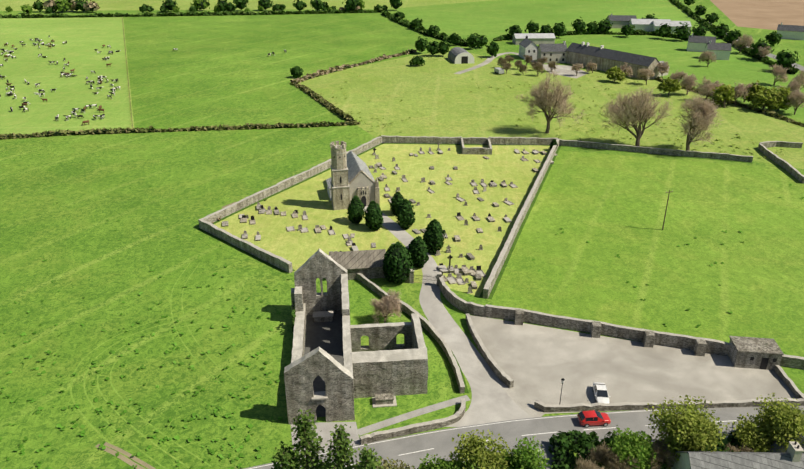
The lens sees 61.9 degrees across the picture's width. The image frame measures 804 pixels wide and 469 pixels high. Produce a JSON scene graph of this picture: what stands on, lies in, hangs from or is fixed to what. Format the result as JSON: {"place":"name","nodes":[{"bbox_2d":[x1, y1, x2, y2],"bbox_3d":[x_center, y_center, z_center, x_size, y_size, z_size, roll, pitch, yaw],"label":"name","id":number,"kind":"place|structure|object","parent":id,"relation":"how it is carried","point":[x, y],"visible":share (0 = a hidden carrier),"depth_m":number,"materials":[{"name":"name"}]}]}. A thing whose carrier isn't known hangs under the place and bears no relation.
{"place":"outdoors","nodes":[
{"label":"outdoors","id":0,"kind":"place"},
{"bbox_2d":[214,144,550,295],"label":"cemetery lawn","id":1,"kind":"structure","parent":0,"point":[442,205],"depth_m":151.61,"materials":[{"name":"green plant"}]},
{"bbox_2d":[198,219,292,272],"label":"cemetery wall","id":2,"kind":"structure","parent":1,"relation":"on","point":[255,250],"depth_m":130.57,"materials":[{"name":"stone"}]},
{"bbox_2d":[197,228,294,273],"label":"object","id":3,"kind":"object","parent":1,"relation":"on","point":[249,254],"visible":0.25,"depth_m":130.55,"materials":[{"name":"stone"}]},
{"bbox_2d":[198,144,381,226],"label":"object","id":4,"kind":"object","parent":1,"relation":"on","point":[217,221],"visible":0.33,"depth_m":160.00,"materials":[{"name":"stone"}]},
{"bbox_2d":[330,141,349,209],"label":"church tower","id":5,"kind":"structure","parent":1,"relation":"on","point":[340,193],"depth_m":147.57,"materials":[{"name":"stone"}]},
{"bbox_2d":[326,151,379,205],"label":"parish church","id":6,"kind":"structure","parent":1,"relation":"on","point":[364,185],"depth_m":151.46,"materials":[{"name":"stone"}]},
{"bbox_2d":[347,195,365,223],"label":"yew","id":7,"kind":"object","parent":1,"relation":"on","point":[356,207],"visible":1,"depth_m":141.83,"materials":[{"name":"green plant"}]},
{"bbox_2d":[364,201,383,229],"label":"yew","id":8,"kind":"object","parent":1,"relation":"on","point":[373,217],"visible":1,"depth_m":138.58,"materials":[{"name":"green plant"}]},
{"bbox_2d":[222,142,556,293],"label":"graves","id":9,"kind":"object","parent":1,"relation":"on","point":[478,273],"visible":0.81,"depth_m":144.74,"materials":[{"name":"stone"}]},
{"bbox_2d":[396,199,415,228],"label":"yew","id":10,"kind":"object","parent":1,"relation":"on","point":[405,214],"visible":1,"depth_m":139.07,"materials":[{"name":"green plant"}]},
{"bbox_2d":[406,235,428,267],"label":"yew","id":11,"kind":"object","parent":1,"relation":"on","point":[417,250],"visible":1,"depth_m":123.33,"materials":[{"name":"green plant"}]},
{"bbox_2d":[423,219,445,252],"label":"yew","id":12,"kind":"object","parent":1,"relation":"on","point":[433,236],"visible":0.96,"depth_m":129.00,"materials":[{"name":"green plant"}]},
{"bbox_2d":[461,137,491,154],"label":"enclosure","id":13,"kind":"object","parent":1,"relation":"on","point":[479,150],"visible":0.96,"depth_m":187.47,"materials":[{"name":"stone"}]},
{"bbox_2d":[479,145,560,298],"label":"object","id":14,"kind":"object","parent":1,"relation":"on","point":[498,279],"visible":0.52,"depth_m":137.61,"materials":[{"name":"green plant"}]},
{"bbox_2d":[483,139,559,298],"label":"cemetery wall","id":15,"kind":"structure","parent":14,"relation":"on","point":[492,278],"depth_m":137.79,"materials":[{"name":"stone"}]},
{"bbox_2d":[363,206,438,274],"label":"cemetery path","id":16,"kind":"structure","parent":0,"point":[405,238],"depth_m":137.17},
{"bbox_2d":[0,0,803,468],"bbox_3d":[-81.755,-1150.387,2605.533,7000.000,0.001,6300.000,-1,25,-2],"label":"ground","id":17,"kind":"structure","parent":0,"point":[218,70],"depth_m":128.63,"materials":[{"name":"green plant"}]},
{"bbox_2d":[0,17,130,133],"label":"pasture field","id":18,"kind":"structure","parent":17,"relation":"on","point":[84,38],"depth_m":285.77,"materials":[{"name":"green plant"}]},
{"bbox_2d":[0,35,286,124],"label":"cattle herd","id":19,"kind":"object","parent":18,"relation":"on","point":[99,81],"visible":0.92,"depth_m":265.24,"materials":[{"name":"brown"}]},
{"bbox_2d":[70,312,198,459],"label":"tire track","id":20,"kind":"structure","parent":17,"relation":"on","point":[93,427],"depth_m":92.97,"materials":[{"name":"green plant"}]},
{"bbox_2d":[83,317,200,468],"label":"tire track","id":21,"kind":"structure","parent":17,"relation":"on","point":[135,446],"depth_m":89.33,"materials":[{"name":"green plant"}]},
{"bbox_2d":[97,323,200,468],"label":"tire track","id":22,"kind":"structure","parent":17,"relation":"on","point":[148,439],"depth_m":88.06,"materials":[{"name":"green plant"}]},
{"bbox_2d":[110,328,211,466],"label":"tire track","id":23,"kind":"structure","parent":17,"relation":"on","point":[127,404],"depth_m":89.61,"materials":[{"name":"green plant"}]},
{"bbox_2d":[0,121,357,138],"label":"hedgerow","id":24,"kind":"object","parent":17,"relation":"on","point":[120,130],"visible":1,"depth_m":206.31,"materials":[{"name":"green plant"}]},
{"bbox_2d":[5,0,364,12],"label":"trees","id":25,"kind":"object","parent":17,"relation":"on","point":[62,5],"visible":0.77,"depth_m":474.63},
{"bbox_2d":[0,8,383,17],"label":"hedgerow","id":26,"kind":"object","parent":17,"relation":"on","point":[147,14],"visible":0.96,"depth_m":460.22,"materials":[{"name":"green plant"}]},
{"bbox_2d":[0,0,491,10],"bbox_3d":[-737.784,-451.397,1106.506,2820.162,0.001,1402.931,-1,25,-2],"label":"field strip","id":27,"kind":"object","parent":17,"relation":"on","point":[14,5],"visible":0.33,"depth_m":531.35,"materials":[{"name":"green plant"}]},
{"bbox_2d":[271,441,299,468],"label":"tree","id":28,"kind":"object","parent":17,"relation":"on","point":[283,455],"visible":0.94,"depth_m":68.52,"materials":[{"name":"green plant"}]},
{"bbox_2d":[201,136,381,222],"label":"cemetery wall","id":29,"kind":"structure","parent":17,"relation":"on","point":[267,192],"depth_m":160.57,"materials":[{"name":"stone"}]},
{"bbox_2d":[291,286,305,362],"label":"ruin wall","id":30,"kind":"structure","parent":17,"relation":"on","point":[299,326],"depth_m":103.59,"materials":[{"name":"stone"}]},
{"bbox_2d":[285,409,330,468],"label":"tree","id":31,"kind":"object","parent":17,"relation":"on","point":[306,435],"visible":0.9,"depth_m":68.42,"materials":[{"name":"green plant"}]},
{"bbox_2d":[284,347,354,423],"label":"ruined gable wall","id":32,"kind":"structure","parent":17,"relation":"on","point":[301,374],"depth_m":84.24,"materials":[{"name":"stone"}]},
{"bbox_2d":[294,248,347,314],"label":"ruined gable wall","id":33,"kind":"structure","parent":17,"relation":"on","point":[320,264],"depth_m":107.67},
{"bbox_2d":[304,314,343,416],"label":"ruin floor","id":34,"kind":"structure","parent":17,"relation":"on","point":[327,337],"depth_m":103.42,"materials":[{"name":"stone"}]},
{"bbox_2d":[290,82,359,124],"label":"hedgerow","id":35,"kind":"object","parent":17,"relation":"on","point":[326,103],"visible":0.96,"depth_m":235.36,"materials":[{"name":"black plant"}]},
{"bbox_2d":[291,422,359,452],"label":"paved forecourt","id":36,"kind":"structure","parent":17,"relation":"on","point":[325,428],"depth_m":84.78,"materials":[{"name":"concrete"}]},
{"bbox_2d":[323,424,359,468],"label":"tree","id":37,"kind":"object","parent":17,"relation":"on","point":[341,441],"visible":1,"depth_m":67.64,"materials":[{"name":"green plant"}]},
{"bbox_2d":[341,274,349,315],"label":"ruined stone wall","id":38,"kind":"structure","parent":17,"relation":"on","point":[345,296],"depth_m":101.19,"materials":[{"name":"stone"}]},
{"bbox_2d":[342,316,352,373],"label":"ruined stone wall","id":39,"kind":"structure","parent":17,"relation":"on","point":[347,354],"depth_m":91.47,"materials":[{"name":"stone"}]},
{"bbox_2d":[290,49,416,82],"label":"hedgerow","id":40,"kind":"object","parent":17,"relation":"on","point":[327,71],"visible":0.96,"depth_m":293.21,"materials":[{"name":"black plant"}]},
{"bbox_2d":[313,311,396,407],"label":"stone tombs","id":41,"kind":"object","parent":17,"relation":"on","point":[385,400],"visible":1,"depth_m":90.17,"materials":[{"name":"stone"}]},
{"bbox_2d":[331,249,385,279],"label":"stone outbuilding","id":42,"kind":"structure","parent":17,"relation":"on","point":[367,264],"depth_m":120.71,"materials":[{"name":"stone"}]},
{"bbox_2d":[352,444,382,468],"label":"tree","id":43,"kind":"object","parent":17,"relation":"on","point":[368,462],"visible":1,"depth_m":66.86,"materials":[{"name":"green plant"}]},
{"bbox_2d":[350,322,411,351],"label":"ruined stone wall","id":44,"kind":"structure","parent":17,"relation":"on","point":[381,336],"depth_m":99.15,"materials":[{"name":"stone"}]},
{"bbox_2d":[368,289,402,323],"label":"bare tree","id":45,"kind":"object","parent":17,"relation":"on","point":[386,306],"depth_m":106.03,"materials":[{"name":"brown plant"}]},
{"bbox_2d":[351,348,427,397],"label":"chapel wall","id":46,"kind":"structure","parent":17,"relation":"on","point":[400,372],"depth_m":89.80,"materials":[{"name":"stone"}]},
{"bbox_2d":[382,241,414,283],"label":"yew","id":47,"kind":"object","parent":17,"relation":"on","point":[397,261],"visible":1,"depth_m":117.33,"materials":[{"name":"green plant"}]},
{"bbox_2d":[0,151,803,468],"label":"grass tufts","id":48,"kind":"object","parent":17,"relation":"on","point":[82,433],"visible":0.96,"depth_m":90.54,"materials":[{"name":"plant"}]},
{"bbox_2d":[25,0,799,77],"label":"trees","id":49,"kind":"object","parent":17,"relation":"on","point":[437,47],"depth_m":371.29,"materials":[{"name":"plant"}]},
{"bbox_2d":[360,398,465,444],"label":"lawn wall","id":50,"kind":"structure","parent":17,"relation":"on","point":[457,416],"depth_m":84.48,"materials":[{"name":"stone"}]},
{"bbox_2d":[356,395,469,434],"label":"footpath","id":51,"kind":"structure","parent":17,"relation":"on","point":[403,417],"depth_m":87.69,"materials":[{"name":"concrete"}]},
{"bbox_2d":[411,313,425,348],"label":"chapel wall","id":52,"kind":"structure","parent":17,"relation":"on","point":[417,339],"depth_m":95.63,"materials":[{"name":"stone"}]},
{"bbox_2d":[381,135,461,143],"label":"cemetery wall","id":53,"kind":"structure","parent":17,"relation":"on","point":[421,139],"depth_m":195.02,"materials":[{"name":"stone"}]},
{"bbox_2d":[384,293,464,393],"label":"lawn wall","id":54,"kind":"structure","parent":17,"relation":"on","point":[426,324],"depth_m":101.90,"materials":[{"name":"stone"}]},
{"bbox_2d":[381,10,469,46],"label":"hedgerow","id":55,"kind":"object","parent":17,"relation":"on","point":[422,29],"visible":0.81,"depth_m":391.77,"materials":[{"name":"green plant"}]},
{"bbox_2d":[400,310,468,393],"bbox_3d":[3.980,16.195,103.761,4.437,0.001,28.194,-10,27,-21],"label":"stone wall","id":56,"kind":"structure","parent":17,"relation":"on","point":[448,364],"depth_m":98.24,"materials":[{"name":"stone"}]},
{"bbox_2d":[413,452,470,468],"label":"roadside tree","id":57,"kind":"object","parent":17,"relation":"on","point":[443,463],"visible":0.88,"depth_m":73.16,"materials":[{"name":"green plant"}]},
{"bbox_2d":[448,47,473,63],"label":"arched barn","id":58,"kind":"structure","parent":17,"relation":"on","point":[458,55],"depth_m":305.49,"materials":[{"name":"metal"}]},
{"bbox_2d":[439,276,484,316],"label":"stone wall","id":59,"kind":"structure","parent":17,"relation":"on","point":[456,301],"depth_m":111.12,"materials":[{"name":"stone"}]},
{"bbox_2d":[449,428,510,468],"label":"roadside tree","id":60,"kind":"object","parent":17,"relation":"on","point":[475,450],"visible":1,"depth_m":72.62,"materials":[{"name":"green plant"}]},
{"bbox_2d":[465,313,513,387],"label":"car park wall","id":61,"kind":"structure","parent":17,"relation":"on","point":[502,376],"depth_m":97.92,"materials":[{"name":"stone"}]},
{"bbox_2d":[487,436,552,468],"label":"roadside tree","id":62,"kind":"object","parent":17,"relation":"on","point":[526,458],"visible":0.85,"depth_m":72.53,"materials":[{"name":"green plant"}]},
{"bbox_2d":[488,137,557,144],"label":"cemetery wall","id":63,"kind":"structure","parent":17,"relation":"on","point":[517,141],"depth_m":193.76,"materials":[{"name":"stone"}]},
{"bbox_2d":[519,35,537,59],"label":"white house","id":64,"kind":"structure","parent":17,"relation":"on","point":[527,46],"depth_m":313.31,"materials":[{"name":"paint"}]},
{"bbox_2d":[313,431,751,468],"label":"garden shrubs","id":65,"kind":"object","parent":17,"relation":"on","point":[732,440],"visible":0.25,"depth_m":79.00,"materials":[{"name":"green plant"}]},
{"bbox_2d":[512,33,554,44],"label":"long shed","id":66,"kind":"structure","parent":17,"relation":"on","point":[541,38],"depth_m":352.86,"materials":[{"name":"metal"}]},
{"bbox_2d":[515,69,585,132],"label":"bare tree","id":67,"kind":"object","parent":17,"relation":"on","point":[547,99],"visible":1,"depth_m":198.83,"materials":[{"name":"brown plant"}]},
{"bbox_2d":[298,50,803,168],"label":"rough field","id":68,"kind":"structure","parent":17,"relation":"on","point":[440,98],"depth_m":232.12,"materials":[{"name":"green plant"}]},
{"bbox_2d":[317,56,783,157],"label":"pasture rushes","id":69,"kind":"object","parent":68,"relation":"on","point":[590,120],"visible":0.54,"depth_m":212.94,"materials":[{"name":"plant"}]},
{"bbox_2d":[537,41,566,62],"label":"stone house","id":70,"kind":"structure","parent":17,"relation":"on","point":[554,52],"depth_m":305.66,"materials":[{"name":"stone"}]},
{"bbox_2d":[410,269,706,355],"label":"wall buttresses","id":71,"kind":"structure","parent":17,"relation":"on","point":[700,347],"depth_m":103.28,"materials":[{"name":"stone"}]},
{"bbox_2d":[548,434,574,468],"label":"garden hedge","id":72,"kind":"object","parent":17,"relation":"on","point":[563,459],"visible":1,"depth_m":79.91,"materials":[{"name":"green plant"}]},
{"bbox_2d":[542,64,587,77],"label":"farm yard","id":73,"kind":"structure","parent":17,"relation":"on","point":[565,70],"depth_m":289.55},
{"bbox_2d":[381,143,751,162],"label":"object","id":74,"kind":"object","parent":17,"relation":"on","point":[588,148],"visible":0.17,"depth_m":189.42,"materials":[{"name":"green plant"}]},
{"bbox_2d":[557,430,598,450],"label":"garden hedge","id":75,"kind":"object","parent":17,"relation":"on","point":[574,437],"visible":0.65,"depth_m":81.94,"materials":[{"name":"green plant"}]},
{"bbox_2d":[493,29,687,40],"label":"farm hedge","id":76,"kind":"object","parent":17,"relation":"on","point":[576,32],"visible":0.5,"depth_m":382.66,"materials":[{"name":"green plant"}]},
{"bbox_2d":[393,0,803,120],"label":"grass field","id":77,"kind":"structure","parent":17,"relation":"on","point":[493,19],"depth_m":414.39,"materials":[{"name":"plant"}]},
{"bbox_2d":[606,14,636,27],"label":"house","id":78,"kind":"structure","parent":77,"relation":"on","point":[618,21],"depth_m":406.01,"materials":[{"name":"stone"}]},
{"bbox_2d":[629,19,670,31],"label":"shed","id":79,"kind":"structure","parent":77,"relation":"on","point":[644,24],"depth_m":395.37,"materials":[{"name":"metal"}]},
{"bbox_2d":[687,33,715,51],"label":"house","id":80,"kind":"structure","parent":77,"relation":"on","point":[696,43],"depth_m":332.78,"materials":[{"name":"stone"}]},
{"bbox_2d":[705,40,731,59],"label":"house","id":81,"kind":"structure","parent":77,"relation":"on","point":[722,51],"depth_m":313.24,"materials":[{"name":"stone"}]},
{"bbox_2d":[485,304,730,356],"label":"field wall","id":82,"kind":"structure","parent":17,"relation":"on","point":[714,346],"depth_m":104.07,"materials":[{"name":"stone"}]},
{"bbox_2d":[565,42,659,79],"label":"barn","id":83,"kind":"structure","parent":17,"relation":"on","point":[603,58],"depth_m":288.00,"materials":[{"name":"stone"}]},
{"bbox_2d":[586,441,639,468],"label":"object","id":84,"kind":"object","parent":17,"relation":"on","point":[609,459],"visible":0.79,"depth_m":75.36,"materials":[{"name":"brown plant"}]},
{"bbox_2d":[607,425,656,468],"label":"roadside tree","id":85,"kind":"object","parent":17,"relation":"on","point":[635,446],"visible":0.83,"depth_m":75.58,"materials":[{"name":"green plant"}]},
{"bbox_2d":[470,315,796,417],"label":"car park","id":86,"kind":"structure","parent":17,"relation":"on","point":[536,362],"depth_m":96.50,"materials":[{"name":"asphalt"}]},
{"bbox_2d":[592,382,609,403],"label":"silver car","id":87,"kind":"object","parent":86,"relation":"on","point":[600,391],"visible":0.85,"depth_m":90.04,"materials":[{"name":"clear metal"}]},
{"bbox_2d":[534,398,803,411],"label":"car park wall","id":88,"kind":"structure","parent":86,"relation":"on","point":[544,407],"depth_m":88.58,"materials":[{"name":"stone"}]},
{"bbox_2d":[599,85,672,145],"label":"bare tree","id":89,"kind":"object","parent":17,"relation":"on","point":[640,113],"visible":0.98,"depth_m":188.05,"materials":[{"name":"brown plant"}]},
{"bbox_2d":[559,139,752,161],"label":"field wall","id":90,"kind":"structure","parent":17,"relation":"on","point":[650,150],"depth_m":186.29,"materials":[{"name":"stone"}]},
{"bbox_2d":[647,438,677,468],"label":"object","id":91,"kind":"object","parent":17,"relation":"on","point":[661,454],"visible":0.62,"depth_m":76.13,"materials":[{"name":"brown plant"}]},
{"bbox_2d":[583,438,743,464],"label":"garden shrub","id":92,"kind":"object","parent":17,"relation":"on","point":[588,453],"depth_m":77.93,"materials":[{"name":"black plant"}]},
{"bbox_2d":[657,77,681,95],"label":"young tree","id":93,"kind":"object","parent":17,"relation":"on","point":[668,85],"visible":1,"depth_m":245.97,"materials":[{"name":"green plant"}]},
{"bbox_2d":[644,395,727,463],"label":"roadside tree","id":94,"kind":"object","parent":17,"relation":"on","point":[689,428],"visible":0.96,"depth_m":75.87,"materials":[{"name":"green plant"}]},
{"bbox_2d":[677,94,723,150],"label":"bare tree","id":95,"kind":"object","parent":17,"relation":"on","point":[703,115],"visible":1,"depth_m":181.36,"materials":[{"name":"brown plant"}]},
{"bbox_2d":[705,84,735,107],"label":"young tree","id":96,"kind":"object","parent":17,"relation":"on","point":[723,94],"visible":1,"depth_m":230.72,"materials":[{"name":"green plant"}]},
{"bbox_2d":[654,76,803,126],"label":"field hedge","id":97,"kind":"object","parent":17,"relation":"on","point":[769,113],"depth_m":226.39,"materials":[{"name":"black plant"}]},
{"bbox_2d":[669,0,798,73],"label":"hedgerow","id":98,"kind":"object","parent":17,"relation":"on","point":[710,26],"depth_m":394.07,"materials":[{"name":"green plant"}]},
{"bbox_2d":[671,441,803,468],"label":"cottage","id":99,"kind":"structure","parent":17,"relation":"on","point":[792,457],"depth_m":72.17,"materials":[{"name":"tile"}]},
{"bbox_2d":[729,336,783,369],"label":"stone shed","id":100,"kind":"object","parent":17,"relation":"on","point":[757,353],"visible":0.96,"depth_m":96.60,"materials":[{"name":"stone"}]},
{"bbox_2d":[710,0,803,29],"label":"ploughed field","id":101,"kind":"structure","parent":17,"relation":"on","point":[767,14],"depth_m":478.50,"materials":[{"name":"soil"}]},
{"bbox_2d":[727,393,803,452],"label":"roadside tree","id":102,"kind":"object","parent":17,"relation":"on","point":[779,421],"visible":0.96,"depth_m":78.24,"materials":[{"name":"green plant"}]},
{"bbox_2d":[749,86,782,110],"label":"young tree","id":103,"kind":"object","parent":17,"relation":"on","point":[767,99],"visible":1,"depth_m":226.12,"materials":[{"name":"green plant"}]},
{"bbox_2d":[772,87,791,110],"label":"young tree","id":104,"kind":"object","parent":17,"relation":"on","point":[782,96],"visible":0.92,"depth_m":225.15,"materials":[{"name":"green plant"}]},
{"bbox_2d":[774,365,803,398],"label":"car park wall","id":105,"kind":"structure","parent":17,"relation":"on","point":[788,381],"depth_m":92.99,"materials":[{"name":"stone"}]},
{"bbox_2d":[777,23,803,39],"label":"house","id":106,"kind":"structure","parent":17,"relation":"on","point":[793,32],"depth_m":367.83,"materials":[{"name":"stone"}]},
{"bbox_2d":[779,354,803,369],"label":"field wall","id":107,"kind":"structure","parent":17,"relation":"on","point":[792,361],"depth_m":96.79,"materials":[{"name":"stone"}]},
{"bbox_2d":[419,274,532,426],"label":"driveway","id":108,"kind":"structure","parent":0,"point":[492,401],"depth_m":96.28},
{"bbox_2d":[243,406,803,468],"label":"road","id":109,"kind":"structure","parent":0,"point":[441,443],"depth_m":84.76,"materials":[{"name":"asphalt"}]},
{"bbox_2d":[249,409,735,468],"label":"road markings","id":110,"kind":"object","parent":109,"relation":"on","point":[488,440],"visible":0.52,"depth_m":85.09,"materials":[{"name":"paint"}]},
{"bbox_2d":[577,410,610,427],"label":"red car","id":111,"kind":"object","parent":109,"relation":"on","point":[586,419],"visible":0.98,"depth_m":85.56,"materials":[{"name":"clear metal"}]},
{"bbox_2d":[485,150,803,356],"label":"field","id":112,"kind":"structure","parent":0,"point":[609,212],"depth_m":132.16,"materials":[{"name":"green plant"}]},
{"bbox_2d":[758,143,803,183],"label":"yard wall","id":113,"kind":"structure","parent":112,"relation":"on","point":[787,167],"depth_m":176.21,"materials":[{"name":"stone"}]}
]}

